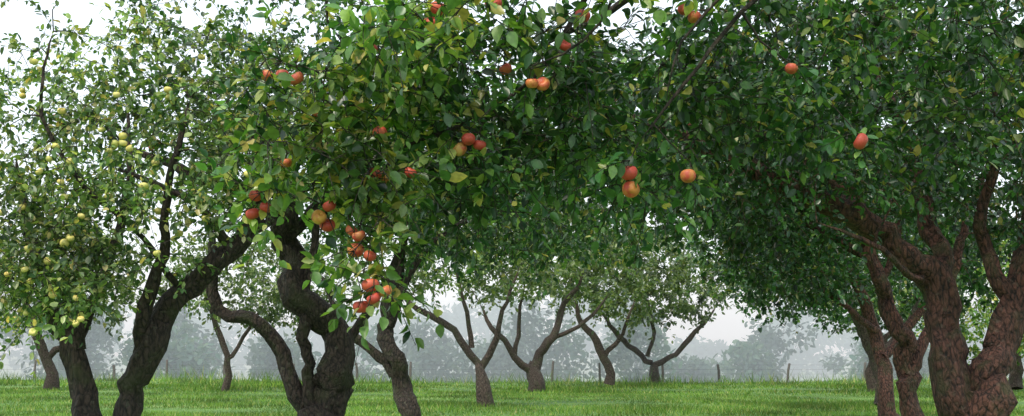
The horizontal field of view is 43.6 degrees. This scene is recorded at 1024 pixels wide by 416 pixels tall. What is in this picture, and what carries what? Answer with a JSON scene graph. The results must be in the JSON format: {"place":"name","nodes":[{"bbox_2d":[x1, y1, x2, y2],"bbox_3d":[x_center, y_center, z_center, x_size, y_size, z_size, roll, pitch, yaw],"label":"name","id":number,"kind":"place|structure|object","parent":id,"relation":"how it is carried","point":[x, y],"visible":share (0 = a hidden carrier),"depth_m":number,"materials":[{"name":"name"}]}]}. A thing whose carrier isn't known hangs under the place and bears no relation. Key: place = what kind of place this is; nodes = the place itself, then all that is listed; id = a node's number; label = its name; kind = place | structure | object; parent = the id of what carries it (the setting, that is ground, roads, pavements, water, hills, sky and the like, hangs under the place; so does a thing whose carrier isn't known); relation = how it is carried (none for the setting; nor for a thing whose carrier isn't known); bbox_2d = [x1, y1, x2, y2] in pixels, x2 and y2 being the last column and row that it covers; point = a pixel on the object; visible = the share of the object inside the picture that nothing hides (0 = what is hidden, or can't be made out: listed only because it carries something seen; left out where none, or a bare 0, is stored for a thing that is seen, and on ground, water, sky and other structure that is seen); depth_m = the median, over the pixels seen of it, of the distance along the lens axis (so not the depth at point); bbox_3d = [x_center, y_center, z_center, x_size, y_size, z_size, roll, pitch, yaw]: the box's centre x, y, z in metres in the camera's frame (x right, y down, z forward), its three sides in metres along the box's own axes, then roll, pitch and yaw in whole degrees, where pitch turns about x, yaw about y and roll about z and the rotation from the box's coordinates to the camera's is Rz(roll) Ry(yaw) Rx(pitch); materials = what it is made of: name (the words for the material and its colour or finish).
{"place":"outdoors","nodes":[
{"label":"outdoors","id":0,"kind":"place"},
{"bbox_2d":[0,356,1023,415],"bbox_3d":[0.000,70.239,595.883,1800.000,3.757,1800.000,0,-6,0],"label":"ground","id":1,"kind":"structure","parent":0,"point":[5,360],"depth_m":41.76,"materials":[{"name":"green plant"}]},
{"bbox_2d":[0,222,170,389],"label":"apple tree","id":2,"kind":"object","parent":1,"relation":"on","point":[51,381],"visible":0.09,"depth_m":46.59,"materials":[{"name":"green plant"}]},
{"bbox_2d":[0,0,381,415],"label":"apple tree","id":3,"kind":"object","parent":1,"relation":"on","point":[152,329],"visible":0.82,"depth_m":10.56,"materials":[{"name":"green plant"}]},
{"bbox_2d":[152,230,358,391],"bbox_3d":[-8.745,3.417,43.870,7.105,5.879,6.564,2,-7,-18],"label":"apple tree","id":4,"kind":"object","parent":1,"relation":"on","point":[274,298],"visible":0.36,"depth_m":43.46,"materials":[{"name":"green plant"}]},
{"bbox_2d":[21,0,601,415],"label":"apple tree","id":5,"kind":"object","parent":1,"relation":"on","point":[326,389],"visible":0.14,"depth_m":12.83,"materials":[{"name":"green plant"}]},
{"bbox_2d":[0,359,928,382],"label":"wire fence","id":6,"kind":"object","parent":1,"relation":"on","point":[599,369],"visible":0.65,"depth_m":63.44,"materials":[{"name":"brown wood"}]},
{"bbox_2d":[356,178,593,406],"bbox_3d":[-0.940,1.888,31.888,6.186,6.357,5.660,0,-6,0],"label":"apple tree","id":7,"kind":"object","parent":1,"relation":"on","point":[483,391],"visible":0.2,"depth_m":31.66,"materials":[{"name":"green plant"}]},
{"bbox_2d":[287,123,683,415],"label":"apple tree","id":8,"kind":"object","parent":1,"relation":"on","point":[391,358],"visible":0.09,"depth_m":19.81,"materials":[{"name":"green plant"}]},
{"bbox_2d":[0,291,1023,382],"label":"distant trees","id":9,"kind":"object","parent":1,"relation":"on","point":[193,353],"visible":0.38,"depth_m":120.86,"materials":[{"name":"grey plant"}]},
{"bbox_2d":[0,279,1023,377],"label":"distant trees","id":10,"kind":"object","parent":1,"relation":"on","point":[479,326],"visible":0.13,"depth_m":254.42,"materials":[{"name":"grey plant"}]},
{"bbox_2d":[415,196,671,391],"bbox_3d":[0.688,2.709,46.870,8.908,8.248,8.247,-5,-8,40],"label":"apple tree","id":11,"kind":"object","parent":1,"relation":"on","point":[534,375],"visible":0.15,"depth_m":46.63,"materials":[{"name":"green plant"}]},
{"bbox_2d":[506,215,702,384],"bbox_3d":[3.966,3.682,55.674,8.722,8.050,7.494,0,-6,0],"label":"apple tree","id":12,"kind":"object","parent":1,"relation":"on","point":[601,352],"visible":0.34,"depth_m":55.38,"materials":[{"name":"green plant"}]},
{"bbox_2d":[194,0,1023,363],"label":"apple tree","id":13,"kind":"object","parent":1,"relation":"on","point":[436,62],"visible":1,"depth_m":6.17,"materials":[{"name":"green plant"}]},
{"bbox_2d":[537,225,760,382],"bbox_3d":[6.935,4.426,59.889,9.613,7.545,9.701,5,-8,-40],"label":"apple tree","id":14,"kind":"object","parent":1,"relation":"on","point":[683,306],"visible":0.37,"depth_m":59.35,"materials":[{"name":"green plant"}]},
{"bbox_2d":[504,0,1023,415],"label":"apple tree","id":15,"kind":"object","parent":1,"relation":"on","point":[909,350],"visible":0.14,"depth_m":15.97,"materials":[{"name":"green plant"}]},
{"bbox_2d":[514,0,1023,415],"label":"apple tree","id":16,"kind":"object","parent":1,"relation":"on","point":[979,385],"visible":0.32,"depth_m":10.85,"materials":[{"name":"green plant"}]},
{"bbox_2d":[672,168,1003,404],"bbox_3d":[8.596,1.889,34.106,8.547,6.772,6.485,0,-6,0],"label":"apple tree","id":17,"kind":"object","parent":1,"relation":"on","point":[906,315],"visible":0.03,"depth_m":33.77,"materials":[{"name":"green plant"}]},
{"bbox_2d":[685,118,1008,415],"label":"apple tree","id":18,"kind":"object","parent":1,"relation":"on","point":[868,321],"visible":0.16,"depth_m":24.67,"materials":[{"name":"green plant"}]},
{"bbox_2d":[757,224,984,391],"bbox_3d":[12.759,3.103,46.970,9.078,7.217,7.953,0,-6,0],"label":"apple tree","id":19,"kind":"object","parent":1,"relation":"on","point":[871,382],"visible":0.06,"depth_m":46.41,"materials":[{"name":"green plant"}]},
{"bbox_2d":[895,235,1023,389],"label":"apple tree","id":20,"kind":"object","parent":1,"relation":"on","point":[1015,377],"visible":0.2,"depth_m":49.40,"materials":[{"name":"green plant"}]},
{"bbox_2d":[0,0,1023,355],"label":"sky","id":21,"kind":"structure","parent":0,"point":[18,17],"materials":[{"name":"white"}]}
]}

